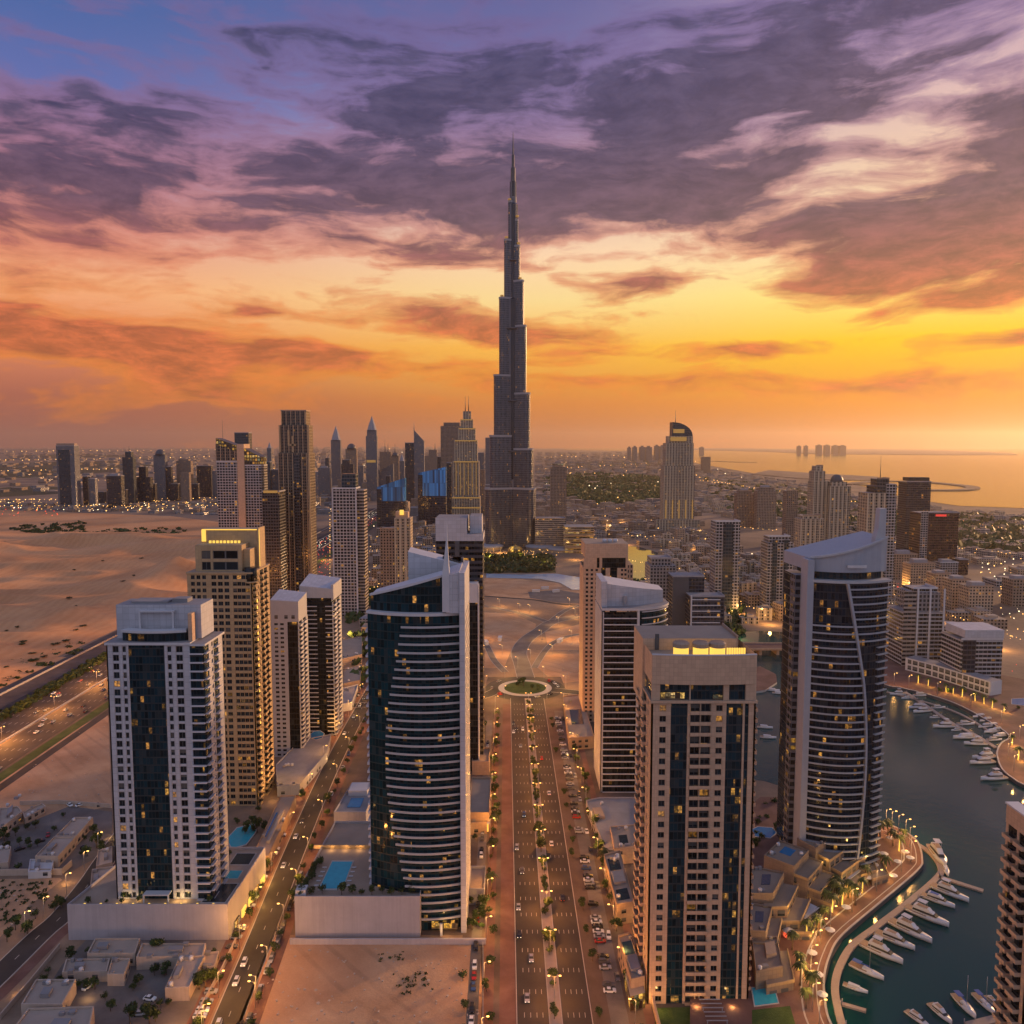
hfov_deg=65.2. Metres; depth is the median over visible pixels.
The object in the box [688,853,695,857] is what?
window
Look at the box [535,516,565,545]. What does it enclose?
banded block
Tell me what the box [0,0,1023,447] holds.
sky
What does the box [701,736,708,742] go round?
window
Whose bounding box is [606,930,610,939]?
car
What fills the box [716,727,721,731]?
window
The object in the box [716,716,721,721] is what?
window
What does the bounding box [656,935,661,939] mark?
window
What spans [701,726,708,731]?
window
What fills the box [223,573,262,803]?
further windows
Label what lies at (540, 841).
tree
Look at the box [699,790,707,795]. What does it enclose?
window
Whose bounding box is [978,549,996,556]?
house
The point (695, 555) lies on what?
house
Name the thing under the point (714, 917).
window
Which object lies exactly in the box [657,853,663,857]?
window
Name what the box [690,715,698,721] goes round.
window
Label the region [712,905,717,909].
window
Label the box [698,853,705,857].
window
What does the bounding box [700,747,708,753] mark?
window
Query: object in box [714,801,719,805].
window
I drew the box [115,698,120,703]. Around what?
window
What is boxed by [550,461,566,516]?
round top tower
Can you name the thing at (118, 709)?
window
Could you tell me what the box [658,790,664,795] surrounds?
window
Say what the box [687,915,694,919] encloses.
window
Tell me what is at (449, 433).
skyline tower
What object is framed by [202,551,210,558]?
window
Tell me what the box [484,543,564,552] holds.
entrance pavilion
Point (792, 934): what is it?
palm tree
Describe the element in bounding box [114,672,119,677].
window
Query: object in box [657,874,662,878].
window
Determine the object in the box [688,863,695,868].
window
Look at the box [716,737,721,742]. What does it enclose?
window
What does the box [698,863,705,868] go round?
window
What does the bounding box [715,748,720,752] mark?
window
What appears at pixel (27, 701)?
verge scrub
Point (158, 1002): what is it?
shrub
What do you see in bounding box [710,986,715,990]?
window
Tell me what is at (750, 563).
house
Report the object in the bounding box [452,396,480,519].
ornate tower
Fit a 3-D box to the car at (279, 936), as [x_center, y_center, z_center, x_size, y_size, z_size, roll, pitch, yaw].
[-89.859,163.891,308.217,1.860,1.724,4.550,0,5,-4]
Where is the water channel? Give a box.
[486,574,579,589]
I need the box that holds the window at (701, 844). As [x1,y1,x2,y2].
[698,842,706,847]
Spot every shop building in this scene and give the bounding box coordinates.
[257,795,295,870]
[276,734,330,796]
[342,636,361,668]
[343,664,361,687]
[343,684,357,711]
[470,819,486,834]
[563,694,593,749]
[586,797,635,855]
[604,850,633,923]
[610,824,635,863]
[618,932,644,989]
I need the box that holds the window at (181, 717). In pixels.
[179,715,184,720]
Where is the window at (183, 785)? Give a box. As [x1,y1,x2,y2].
[181,783,186,788]
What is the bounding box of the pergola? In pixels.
[699,999,727,1023]
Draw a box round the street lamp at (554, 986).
[548,975,560,1001]
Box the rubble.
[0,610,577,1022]
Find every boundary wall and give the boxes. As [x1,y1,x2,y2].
[0,860,71,875]
[0,943,59,1019]
[20,800,111,807]
[195,937,235,1017]
[290,938,485,944]
[651,996,660,1023]
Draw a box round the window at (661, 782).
[659,780,664,784]
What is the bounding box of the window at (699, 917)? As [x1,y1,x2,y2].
[697,915,704,919]
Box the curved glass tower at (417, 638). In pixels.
[365,528,470,935]
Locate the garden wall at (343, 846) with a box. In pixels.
[314,845,369,848]
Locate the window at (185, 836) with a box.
[183,834,188,838]
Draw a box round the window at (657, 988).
[655,986,660,990]
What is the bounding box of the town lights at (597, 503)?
[0,448,1023,638]
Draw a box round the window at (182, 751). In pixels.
[180,749,185,754]
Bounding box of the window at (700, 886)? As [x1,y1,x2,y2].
[698,884,705,888]
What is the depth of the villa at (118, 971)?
283.93 m
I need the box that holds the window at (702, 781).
[700,779,707,784]
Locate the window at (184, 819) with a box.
[182,817,187,822]
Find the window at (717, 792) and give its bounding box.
[714,790,720,795]
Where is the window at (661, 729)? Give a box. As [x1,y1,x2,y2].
[659,727,665,731]
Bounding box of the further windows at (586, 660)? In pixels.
[585,655,594,720]
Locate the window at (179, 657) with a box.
[176,655,182,660]
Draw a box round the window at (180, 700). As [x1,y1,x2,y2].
[178,698,183,703]
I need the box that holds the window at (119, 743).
[117,741,122,746]
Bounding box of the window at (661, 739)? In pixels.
[659,737,664,742]
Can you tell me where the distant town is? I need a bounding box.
[0,446,1023,551]
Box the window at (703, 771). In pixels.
[700,768,707,774]
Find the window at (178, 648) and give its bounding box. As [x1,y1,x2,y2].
[176,646,182,651]
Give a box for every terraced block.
[749,903,781,956]
[751,866,820,939]
[752,936,794,994]
[764,840,845,911]
[797,838,869,892]
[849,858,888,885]
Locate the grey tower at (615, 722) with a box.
[594,573,668,792]
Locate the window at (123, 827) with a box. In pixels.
[120,825,125,830]
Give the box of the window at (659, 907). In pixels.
[657,905,662,909]
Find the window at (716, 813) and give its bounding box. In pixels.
[714,811,719,816]
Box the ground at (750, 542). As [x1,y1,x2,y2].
[0,448,1023,1023]
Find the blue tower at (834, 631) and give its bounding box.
[777,508,890,864]
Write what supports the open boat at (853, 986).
on the marina water
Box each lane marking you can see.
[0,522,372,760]
[229,703,364,1015]
[514,704,585,1017]
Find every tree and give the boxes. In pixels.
[0,826,7,840]
[2,840,10,845]
[3,926,14,941]
[10,913,21,929]
[12,826,19,835]
[16,836,22,844]
[20,920,32,933]
[24,837,31,844]
[39,892,48,903]
[39,974,48,978]
[57,898,66,907]
[65,945,76,957]
[81,844,91,854]
[82,978,89,987]
[89,824,97,830]
[89,831,102,847]
[89,975,98,987]
[105,998,116,1010]
[123,1000,137,1023]
[139,1002,158,1023]
[149,938,165,945]
[151,1009,160,1021]
[160,960,170,974]
[191,972,202,989]
[192,1016,202,1023]
[199,968,210,987]
[208,967,218,983]
[241,825,248,831]
[242,819,250,826]
[245,906,253,917]
[248,815,256,821]
[249,890,259,902]
[250,817,261,832]
[255,991,262,1003]
[266,857,270,866]
[270,941,280,951]
[287,886,296,899]
[294,873,304,884]
[299,789,305,796]
[307,843,313,851]
[318,820,324,827]
[323,792,331,803]
[337,881,346,894]
[369,884,374,893]
[469,918,475,929]
[472,909,478,917]
[477,894,489,905]
[478,904,486,914]
[481,977,489,990]
[485,871,496,889]
[486,837,497,853]
[489,813,499,827]
[490,755,498,765]
[490,793,497,802]
[491,775,497,781]
[491,782,498,797]
[491,809,501,823]
[527,716,534,724]
[530,759,537,767]
[532,769,538,776]
[532,822,546,831]
[536,836,545,851]
[538,856,547,865]
[541,879,548,885]
[541,926,555,945]
[543,896,552,906]
[548,967,557,977]
[553,1008,558,1018]
[569,847,573,857]
[573,753,579,760]
[577,897,585,908]
[582,771,588,782]
[583,785,590,792]
[583,924,588,931]
[587,948,596,961]
[591,814,600,823]
[593,839,604,854]
[594,1005,602,1016]
[598,846,609,856]
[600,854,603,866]
[601,879,607,887]
[606,890,612,900]
[609,916,622,931]
[632,998,640,1012]
[752,837,760,843]
[785,930,800,950]
[791,960,809,985]
[792,951,806,970]
[798,987,814,1008]
[800,918,814,932]
[802,970,822,995]
[811,913,825,935]
[816,905,830,925]
[821,888,831,900]
[826,878,842,893]
[826,893,840,911]
[830,874,844,886]
[836,887,848,904]
[843,879,855,897]
[847,883,863,905]
[857,877,869,892]
[858,864,872,873]
[878,820,886,836]
[879,854,892,868]
[883,818,894,835]
[886,828,898,845]
[893,834,906,850]
[897,828,908,841]
[958,686,967,696]
[1014,746,1023,759]
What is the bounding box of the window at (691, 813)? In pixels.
[689,811,696,816]
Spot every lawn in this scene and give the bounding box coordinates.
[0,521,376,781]
[504,681,545,693]
[655,1007,689,1023]
[752,1006,794,1023]
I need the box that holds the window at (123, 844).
[121,842,126,847]
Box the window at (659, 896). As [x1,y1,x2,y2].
[657,894,662,898]
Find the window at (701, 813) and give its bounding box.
[699,811,706,816]
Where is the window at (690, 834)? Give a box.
[688,832,696,836]
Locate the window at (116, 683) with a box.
[114,681,119,686]
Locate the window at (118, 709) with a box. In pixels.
[115,707,120,712]
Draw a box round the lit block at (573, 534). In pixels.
[563,524,595,552]
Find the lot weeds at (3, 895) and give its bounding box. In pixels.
[0,879,52,924]
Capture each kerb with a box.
[0,833,113,960]
[0,861,114,986]
[210,690,365,1023]
[238,708,368,1023]
[510,698,592,1023]
[511,615,573,675]
[527,618,576,677]
[823,825,922,1023]
[884,683,1023,784]
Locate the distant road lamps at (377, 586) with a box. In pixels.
[4,450,1016,637]
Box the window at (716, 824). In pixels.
[714,822,719,826]
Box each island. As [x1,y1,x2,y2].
[498,680,551,695]
[652,448,1016,454]
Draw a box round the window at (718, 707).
[716,705,721,710]
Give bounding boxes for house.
[658,549,673,554]
[663,552,674,558]
[671,547,681,557]
[672,558,681,570]
[676,552,682,559]
[681,552,690,559]
[681,564,686,570]
[682,558,690,564]
[687,562,697,571]
[688,551,701,564]
[693,543,703,556]
[698,556,709,564]
[698,564,709,571]
[704,544,709,555]
[705,571,709,581]
[724,612,731,621]
[738,614,758,623]
[739,558,745,564]
[739,563,747,573]
[739,565,741,577]
[739,580,756,592]
[740,552,754,559]
[740,591,749,603]
[743,573,756,580]
[745,591,759,605]
[746,559,757,572]
[748,575,759,583]
[754,553,760,561]
[754,564,760,574]
[756,604,771,620]
[772,599,782,621]
[957,552,976,560]
[965,546,984,554]
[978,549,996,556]
[989,548,1003,551]
[997,550,1014,557]
[1008,552,1023,560]
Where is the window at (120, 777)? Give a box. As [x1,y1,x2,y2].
[118,775,123,780]
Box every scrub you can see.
[0,641,84,685]
[0,651,106,720]
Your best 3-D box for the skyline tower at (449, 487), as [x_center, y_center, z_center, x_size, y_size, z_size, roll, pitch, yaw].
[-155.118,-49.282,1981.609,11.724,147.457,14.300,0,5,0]
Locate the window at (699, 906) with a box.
[697,904,704,909]
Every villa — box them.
[0,794,21,838]
[0,845,10,868]
[16,1006,94,1023]
[21,979,76,1014]
[22,803,45,823]
[28,859,53,878]
[35,837,75,866]
[55,816,92,845]
[62,957,109,981]
[87,938,139,965]
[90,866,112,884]
[96,846,111,867]
[107,957,129,985]
[136,941,205,969]
[165,954,204,1000]
[202,950,218,975]
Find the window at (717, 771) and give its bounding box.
[715,769,720,774]
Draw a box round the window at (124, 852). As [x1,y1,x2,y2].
[121,850,126,855]
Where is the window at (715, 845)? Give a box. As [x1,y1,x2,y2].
[713,843,718,847]
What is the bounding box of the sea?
[561,448,1023,507]
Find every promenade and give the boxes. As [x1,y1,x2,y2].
[690,797,922,1023]
[884,657,1023,787]
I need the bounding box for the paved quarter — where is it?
[275,709,476,934]
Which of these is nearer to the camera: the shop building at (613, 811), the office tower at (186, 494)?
the shop building at (613, 811)
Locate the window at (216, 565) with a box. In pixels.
[213,562,237,569]
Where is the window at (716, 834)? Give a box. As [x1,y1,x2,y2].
[714,832,719,836]
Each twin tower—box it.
[734,488,753,526]
[753,485,776,528]
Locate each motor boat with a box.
[757,724,772,728]
[760,734,775,738]
[767,688,779,690]
[903,1009,928,1023]
[926,1002,951,1023]
[984,995,994,1006]
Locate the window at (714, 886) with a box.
[712,884,717,888]
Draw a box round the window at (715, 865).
[713,863,718,868]
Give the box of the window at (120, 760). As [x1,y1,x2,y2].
[118,758,122,763]
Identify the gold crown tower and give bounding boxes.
[215,423,249,526]
[244,448,267,526]
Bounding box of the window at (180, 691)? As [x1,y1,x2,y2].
[178,689,183,694]
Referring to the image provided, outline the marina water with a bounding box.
[738,630,1023,1023]
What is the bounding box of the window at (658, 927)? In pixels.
[656,925,661,929]
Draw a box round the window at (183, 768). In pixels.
[180,766,186,771]
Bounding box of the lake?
[628,546,657,581]
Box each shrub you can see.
[13,862,21,868]
[23,823,30,829]
[29,907,39,918]
[31,819,38,827]
[48,899,58,910]
[76,979,82,988]
[97,843,105,849]
[100,990,107,997]
[129,982,136,990]
[133,973,143,983]
[149,963,160,975]
[155,998,162,1004]
[164,998,171,1004]
[203,999,211,1004]
[224,952,231,961]
[232,930,240,937]
[247,1017,256,1023]
[265,967,273,977]
[276,926,284,934]
[284,913,290,920]
[307,886,314,893]
[308,871,315,878]
[316,857,323,863]
[318,883,325,893]
[348,884,356,893]
[386,886,394,895]
[408,885,415,892]
[457,969,467,977]
[460,998,468,1008]
[485,954,495,964]
[486,1011,494,1020]
[488,924,497,933]
[541,907,548,913]
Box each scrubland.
[0,461,153,477]
[0,486,57,496]
[11,454,124,458]
[136,478,196,483]
[564,460,659,468]
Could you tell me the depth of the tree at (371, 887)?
311.36 m
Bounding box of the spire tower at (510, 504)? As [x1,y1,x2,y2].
[484,141,535,548]
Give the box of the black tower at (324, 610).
[299,573,343,734]
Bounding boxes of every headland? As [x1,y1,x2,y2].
[753,470,876,479]
[756,666,776,692]
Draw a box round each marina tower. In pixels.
[885,583,945,665]
[940,622,1004,679]
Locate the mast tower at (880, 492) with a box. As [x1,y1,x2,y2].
[857,465,896,598]
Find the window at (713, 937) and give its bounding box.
[711,935,716,939]
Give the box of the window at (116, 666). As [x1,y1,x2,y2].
[114,664,118,669]
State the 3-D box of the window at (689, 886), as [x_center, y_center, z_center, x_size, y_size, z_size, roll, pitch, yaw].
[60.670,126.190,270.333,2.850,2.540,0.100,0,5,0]
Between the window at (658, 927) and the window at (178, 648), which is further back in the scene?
the window at (178, 648)
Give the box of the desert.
[0,531,201,688]
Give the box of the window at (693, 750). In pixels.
[690,747,698,753]
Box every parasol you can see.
[807,949,816,954]
[817,990,827,997]
[825,927,834,931]
[841,904,850,908]
[889,873,897,876]
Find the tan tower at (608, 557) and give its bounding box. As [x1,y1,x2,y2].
[579,538,632,721]
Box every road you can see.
[0,834,114,985]
[212,691,368,1023]
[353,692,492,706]
[484,605,549,621]
[484,644,507,671]
[485,596,574,605]
[511,615,578,676]
[511,700,548,1023]
[531,699,591,1023]
[532,634,578,667]
[550,605,578,619]
[562,689,578,693]
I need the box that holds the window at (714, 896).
[712,894,717,898]
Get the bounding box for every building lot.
[0,716,111,823]
[0,878,61,936]
[256,938,481,1023]
[484,576,579,599]
[484,612,535,667]
[538,653,578,682]
[545,625,578,649]
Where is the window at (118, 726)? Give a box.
[116,724,121,729]
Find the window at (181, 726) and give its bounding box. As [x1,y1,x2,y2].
[179,724,184,729]
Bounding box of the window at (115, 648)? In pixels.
[113,646,118,651]
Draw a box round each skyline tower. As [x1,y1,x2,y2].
[263,461,271,490]
[267,442,272,468]
[271,469,278,490]
[315,472,318,495]
[318,466,330,496]
[325,458,328,467]
[331,427,341,485]
[338,479,341,487]
[341,459,353,473]
[345,444,357,472]
[358,466,363,488]
[366,417,378,496]
[379,464,393,485]
[380,451,390,469]
[386,475,390,483]
[391,452,398,480]
[399,455,404,479]
[405,429,424,502]
[425,450,437,470]
[437,457,440,468]
[440,422,459,495]
[447,462,451,513]
[478,453,483,469]
[480,469,484,514]
[485,438,489,483]
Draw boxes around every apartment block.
[893,550,917,579]
[902,558,935,584]
[926,569,950,602]
[932,559,958,574]
[941,575,970,609]
[951,557,968,574]
[957,581,993,610]
[1001,575,1023,606]
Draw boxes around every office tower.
[56,443,81,506]
[82,476,89,504]
[88,478,97,505]
[106,473,124,507]
[122,450,136,502]
[137,466,153,501]
[153,449,167,499]
[166,466,172,499]
[176,459,193,498]
[180,472,191,502]
[196,465,212,496]
[212,471,217,497]
[234,432,251,448]
[262,490,287,598]
[896,477,931,549]
[908,510,958,560]
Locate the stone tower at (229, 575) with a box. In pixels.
[186,526,274,805]
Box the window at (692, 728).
[690,726,698,731]
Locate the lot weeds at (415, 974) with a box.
[393,971,432,994]
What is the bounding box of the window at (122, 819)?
[120,817,125,822]
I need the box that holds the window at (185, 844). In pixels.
[183,842,188,847]
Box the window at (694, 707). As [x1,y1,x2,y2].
[691,704,698,710]
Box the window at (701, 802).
[699,800,707,805]
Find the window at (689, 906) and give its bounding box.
[687,904,694,909]
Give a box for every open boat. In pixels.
[842,981,867,993]
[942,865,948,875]
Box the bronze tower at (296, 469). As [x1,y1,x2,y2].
[278,410,316,590]
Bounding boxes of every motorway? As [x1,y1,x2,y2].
[0,508,375,712]
[0,509,376,741]
[0,515,376,770]
[0,524,376,790]
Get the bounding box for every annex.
[334,782,369,821]
[469,866,484,904]
[470,777,490,831]
[472,747,489,774]
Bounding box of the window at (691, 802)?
[689,800,696,805]
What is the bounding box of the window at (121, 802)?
[119,800,124,805]
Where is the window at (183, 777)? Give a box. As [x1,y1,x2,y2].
[181,775,186,780]
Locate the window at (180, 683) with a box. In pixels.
[177,681,183,686]
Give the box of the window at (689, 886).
[687,884,695,888]
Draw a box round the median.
[525,698,561,1023]
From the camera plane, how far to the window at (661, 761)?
266.18 m
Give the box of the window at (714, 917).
[712,915,717,919]
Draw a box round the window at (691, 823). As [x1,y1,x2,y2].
[688,821,696,826]
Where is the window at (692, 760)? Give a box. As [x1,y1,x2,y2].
[690,758,697,763]
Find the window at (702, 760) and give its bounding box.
[700,758,707,763]
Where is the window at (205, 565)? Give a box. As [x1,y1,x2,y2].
[202,562,210,569]
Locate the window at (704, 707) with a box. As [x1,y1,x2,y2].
[701,704,709,710]
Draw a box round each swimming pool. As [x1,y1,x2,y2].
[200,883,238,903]
[224,870,242,878]
[229,824,256,846]
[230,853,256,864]
[310,730,324,739]
[318,860,353,889]
[751,987,778,1006]
[753,826,776,838]
[1011,698,1023,705]
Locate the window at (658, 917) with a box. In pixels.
[656,915,661,919]
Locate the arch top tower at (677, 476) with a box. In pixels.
[655,412,699,530]
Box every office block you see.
[98,491,106,502]
[125,489,128,505]
[153,483,157,500]
[171,483,179,500]
[191,483,199,499]
[645,554,675,600]
[667,571,704,624]
[685,591,724,624]
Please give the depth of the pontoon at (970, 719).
570.10 m
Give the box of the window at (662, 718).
[660,716,665,721]
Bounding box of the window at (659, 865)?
[657,863,662,868]
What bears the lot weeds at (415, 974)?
on the building lot at (386, 999)
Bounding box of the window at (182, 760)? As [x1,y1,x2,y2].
[180,758,185,763]
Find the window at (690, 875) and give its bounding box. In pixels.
[687,873,695,878]
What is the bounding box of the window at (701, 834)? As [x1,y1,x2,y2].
[699,832,706,836]
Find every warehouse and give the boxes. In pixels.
[971,556,1003,564]
[982,576,1007,586]
[1008,565,1023,574]
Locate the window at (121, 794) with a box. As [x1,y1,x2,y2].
[119,792,124,797]
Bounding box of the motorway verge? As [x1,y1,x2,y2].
[0,508,376,772]
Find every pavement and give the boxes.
[0,864,114,1000]
[187,678,367,1023]
[249,716,368,1023]
[462,704,689,1023]
[481,711,499,1023]
[499,704,515,1023]
[528,590,579,602]
[580,749,654,1023]
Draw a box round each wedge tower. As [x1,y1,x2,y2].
[377,478,405,527]
[418,467,446,524]
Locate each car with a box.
[14,846,25,851]
[81,983,91,990]
[132,1009,145,1016]
[143,994,156,1001]
[192,1011,207,1018]
[195,1005,209,1011]
[199,997,213,1004]
[204,987,217,994]
[215,1017,222,1023]
[219,955,232,961]
[225,943,238,948]
[230,934,242,939]
[232,975,239,985]
[233,926,245,931]
[240,957,247,966]
[245,1012,252,1022]
[256,985,263,992]
[263,963,270,972]
[268,955,274,962]
[275,934,281,941]
[280,920,286,926]
[286,903,292,910]
[468,1015,474,1023]
[469,1002,474,1013]
[471,971,476,979]
[471,981,475,990]
[472,959,476,969]
[473,941,477,949]
[516,903,520,909]
[517,930,521,937]
[524,993,529,1002]
[529,953,533,961]
[560,894,564,900]
[572,814,580,818]
[575,829,583,833]
[579,855,588,858]
[580,859,589,862]
[581,865,591,870]
[583,873,592,877]
[583,877,593,880]
[584,880,594,884]
[585,884,595,889]
[588,900,598,905]
[590,914,601,918]
[591,918,602,923]
[592,923,602,928]
[592,928,603,933]
[593,933,605,938]
[594,938,605,943]
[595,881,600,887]
[597,953,608,958]
[598,958,610,964]
[599,964,611,969]
[602,981,614,987]
[603,987,616,993]
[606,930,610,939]
[614,972,620,980]
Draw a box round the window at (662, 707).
[660,705,665,710]
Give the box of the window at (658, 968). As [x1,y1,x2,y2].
[656,966,661,970]
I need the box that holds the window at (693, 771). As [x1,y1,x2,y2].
[689,768,697,774]
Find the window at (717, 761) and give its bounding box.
[715,759,720,763]
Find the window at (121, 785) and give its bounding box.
[119,783,123,788]
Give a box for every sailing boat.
[848,942,883,980]
[950,985,975,1018]
[971,977,994,1012]
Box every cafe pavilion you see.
[804,903,818,918]
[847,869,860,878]
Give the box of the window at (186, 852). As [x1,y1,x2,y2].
[183,850,189,855]
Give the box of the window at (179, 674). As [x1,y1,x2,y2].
[177,672,182,677]
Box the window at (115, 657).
[113,655,118,660]
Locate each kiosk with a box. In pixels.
[295,885,307,895]
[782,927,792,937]
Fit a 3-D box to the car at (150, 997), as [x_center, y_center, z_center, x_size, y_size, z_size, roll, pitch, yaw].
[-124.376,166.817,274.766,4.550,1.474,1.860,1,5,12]
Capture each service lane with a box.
[466,720,491,1023]
[554,711,628,1023]
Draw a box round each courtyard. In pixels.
[0,806,111,873]
[53,940,225,1023]
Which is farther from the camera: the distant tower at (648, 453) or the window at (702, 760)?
the distant tower at (648, 453)
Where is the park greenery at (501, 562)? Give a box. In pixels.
[484,552,556,573]
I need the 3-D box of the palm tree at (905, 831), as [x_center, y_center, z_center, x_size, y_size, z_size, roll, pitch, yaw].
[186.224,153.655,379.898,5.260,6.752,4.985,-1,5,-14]
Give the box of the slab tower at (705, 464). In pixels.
[701,457,710,472]
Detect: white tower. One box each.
[104,596,229,902]
[270,589,309,756]
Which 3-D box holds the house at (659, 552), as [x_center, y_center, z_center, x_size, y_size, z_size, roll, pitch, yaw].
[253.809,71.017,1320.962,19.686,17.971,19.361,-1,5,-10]
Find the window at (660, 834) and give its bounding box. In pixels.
[658,832,663,836]
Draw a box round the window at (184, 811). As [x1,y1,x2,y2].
[182,809,187,813]
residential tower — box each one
[332,473,368,616]
[380,510,412,587]
[709,519,740,613]
[760,533,793,606]
[782,490,797,542]
[793,513,824,569]
[807,465,828,539]
[826,474,850,539]
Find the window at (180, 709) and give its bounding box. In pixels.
[178,707,184,712]
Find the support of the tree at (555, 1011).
on the median
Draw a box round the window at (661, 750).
[659,748,664,752]
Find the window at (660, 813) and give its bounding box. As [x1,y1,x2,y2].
[658,811,663,816]
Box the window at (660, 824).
[658,822,663,826]
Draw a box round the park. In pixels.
[485,554,555,572]
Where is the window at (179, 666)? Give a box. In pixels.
[177,664,182,669]
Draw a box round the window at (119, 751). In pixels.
[117,749,122,754]
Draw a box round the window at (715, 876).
[713,874,718,878]
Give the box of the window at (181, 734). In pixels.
[179,732,185,737]
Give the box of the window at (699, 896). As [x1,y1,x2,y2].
[697,894,705,898]
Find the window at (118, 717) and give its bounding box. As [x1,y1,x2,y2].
[116,715,120,720]
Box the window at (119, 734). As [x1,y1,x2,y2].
[116,732,121,737]
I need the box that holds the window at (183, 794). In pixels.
[181,792,187,797]
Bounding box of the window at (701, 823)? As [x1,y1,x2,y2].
[699,821,706,826]
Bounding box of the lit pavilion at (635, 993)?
[624,969,644,1011]
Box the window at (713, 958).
[711,956,716,960]
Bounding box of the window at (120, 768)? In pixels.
[118,766,123,771]
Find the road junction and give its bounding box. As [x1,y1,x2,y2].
[485,677,567,703]
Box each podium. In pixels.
[67,847,265,939]
[294,821,420,936]
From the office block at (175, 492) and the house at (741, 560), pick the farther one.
the office block at (175, 492)
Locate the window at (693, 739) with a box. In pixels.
[690,736,698,742]
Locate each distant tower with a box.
[627,447,630,460]
[632,446,636,460]
[639,446,644,460]
[645,446,651,460]
[654,445,658,460]
[659,445,662,459]
[699,447,703,454]
[796,445,800,454]
[803,445,807,454]
[815,445,821,454]
[823,445,829,454]
[831,445,837,454]
[838,445,845,454]
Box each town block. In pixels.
[359,614,367,627]
[361,623,367,630]
[368,577,377,587]
[370,550,379,555]
[371,566,380,578]
[373,553,379,564]
[377,572,380,586]
[413,543,421,548]
[420,545,433,550]
[887,595,895,604]
[945,609,971,621]
[965,606,991,614]
[972,614,1007,628]
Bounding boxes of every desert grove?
[9,520,86,532]
[87,527,186,532]
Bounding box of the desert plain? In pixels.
[0,510,217,530]
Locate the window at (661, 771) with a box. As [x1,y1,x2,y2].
[659,769,664,774]
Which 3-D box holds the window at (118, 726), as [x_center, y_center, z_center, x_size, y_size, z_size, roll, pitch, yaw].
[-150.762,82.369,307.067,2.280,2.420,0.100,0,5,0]
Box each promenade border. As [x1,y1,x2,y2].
[800,830,904,1023]
[816,827,916,1023]
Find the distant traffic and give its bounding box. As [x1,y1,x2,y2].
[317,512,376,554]
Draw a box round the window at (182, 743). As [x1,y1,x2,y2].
[180,741,185,746]
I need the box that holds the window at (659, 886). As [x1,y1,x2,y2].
[657,884,662,888]
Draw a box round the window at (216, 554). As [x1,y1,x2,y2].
[213,551,237,558]
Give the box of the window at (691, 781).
[689,779,697,784]
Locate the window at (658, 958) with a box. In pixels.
[656,956,661,960]
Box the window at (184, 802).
[182,800,187,805]
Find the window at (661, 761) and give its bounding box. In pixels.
[659,759,664,763]
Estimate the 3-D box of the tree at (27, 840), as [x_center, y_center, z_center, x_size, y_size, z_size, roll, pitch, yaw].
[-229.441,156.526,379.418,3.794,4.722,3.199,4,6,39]
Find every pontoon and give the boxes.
[831,844,944,1023]
[842,998,865,1012]
[886,691,993,733]
[904,692,997,748]
[939,873,983,892]
[964,1015,995,1023]
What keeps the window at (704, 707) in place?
in the brown tower at (694, 688)
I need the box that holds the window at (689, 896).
[687,894,695,898]
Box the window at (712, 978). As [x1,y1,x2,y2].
[710,976,715,980]
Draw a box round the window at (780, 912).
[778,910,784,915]
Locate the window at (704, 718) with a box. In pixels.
[701,715,708,721]
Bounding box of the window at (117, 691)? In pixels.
[115,689,119,694]
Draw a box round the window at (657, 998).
[655,996,660,1000]
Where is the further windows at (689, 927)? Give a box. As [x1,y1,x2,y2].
[685,925,704,1000]
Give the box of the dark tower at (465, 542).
[435,513,484,770]
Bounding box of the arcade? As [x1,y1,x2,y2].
[905,656,1001,695]
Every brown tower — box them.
[633,623,757,1005]
[992,802,1023,1023]
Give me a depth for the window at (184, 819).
310.10 m
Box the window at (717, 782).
[715,780,720,784]
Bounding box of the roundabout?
[486,676,564,699]
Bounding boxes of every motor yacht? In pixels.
[858,934,902,964]
[873,927,914,950]
[887,912,931,943]
[890,688,906,694]
[903,898,948,927]
[909,702,924,708]
[913,691,925,695]
[913,704,931,712]
[920,890,954,908]
[926,838,946,864]
[929,877,968,902]
[931,704,944,707]
[933,718,955,727]
[951,726,961,730]
[953,732,976,738]
[956,720,974,724]
[964,736,987,744]
[970,755,996,763]
[972,747,995,758]
[978,722,993,727]
[980,716,991,721]
[981,768,1008,779]
[984,728,999,732]
[986,736,1001,740]
[993,732,1006,736]
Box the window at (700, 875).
[698,873,705,878]
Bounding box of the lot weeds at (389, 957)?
[379,951,403,961]
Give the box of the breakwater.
[847,480,979,490]
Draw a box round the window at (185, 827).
[182,825,188,830]
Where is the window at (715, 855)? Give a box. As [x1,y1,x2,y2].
[713,853,718,857]
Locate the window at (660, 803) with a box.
[658,801,663,805]
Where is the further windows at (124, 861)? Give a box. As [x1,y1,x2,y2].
[122,642,218,896]
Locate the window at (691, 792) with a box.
[689,790,697,795]
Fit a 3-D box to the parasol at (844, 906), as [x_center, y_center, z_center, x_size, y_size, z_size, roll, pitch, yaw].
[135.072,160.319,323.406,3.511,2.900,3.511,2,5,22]
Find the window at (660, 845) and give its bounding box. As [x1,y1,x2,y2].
[658,843,663,847]
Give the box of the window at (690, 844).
[688,842,696,847]
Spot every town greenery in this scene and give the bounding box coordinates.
[344,586,378,680]
[633,577,747,634]
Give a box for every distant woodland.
[543,471,659,503]
[702,477,1023,552]
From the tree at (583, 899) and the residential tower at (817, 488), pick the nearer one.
the tree at (583, 899)

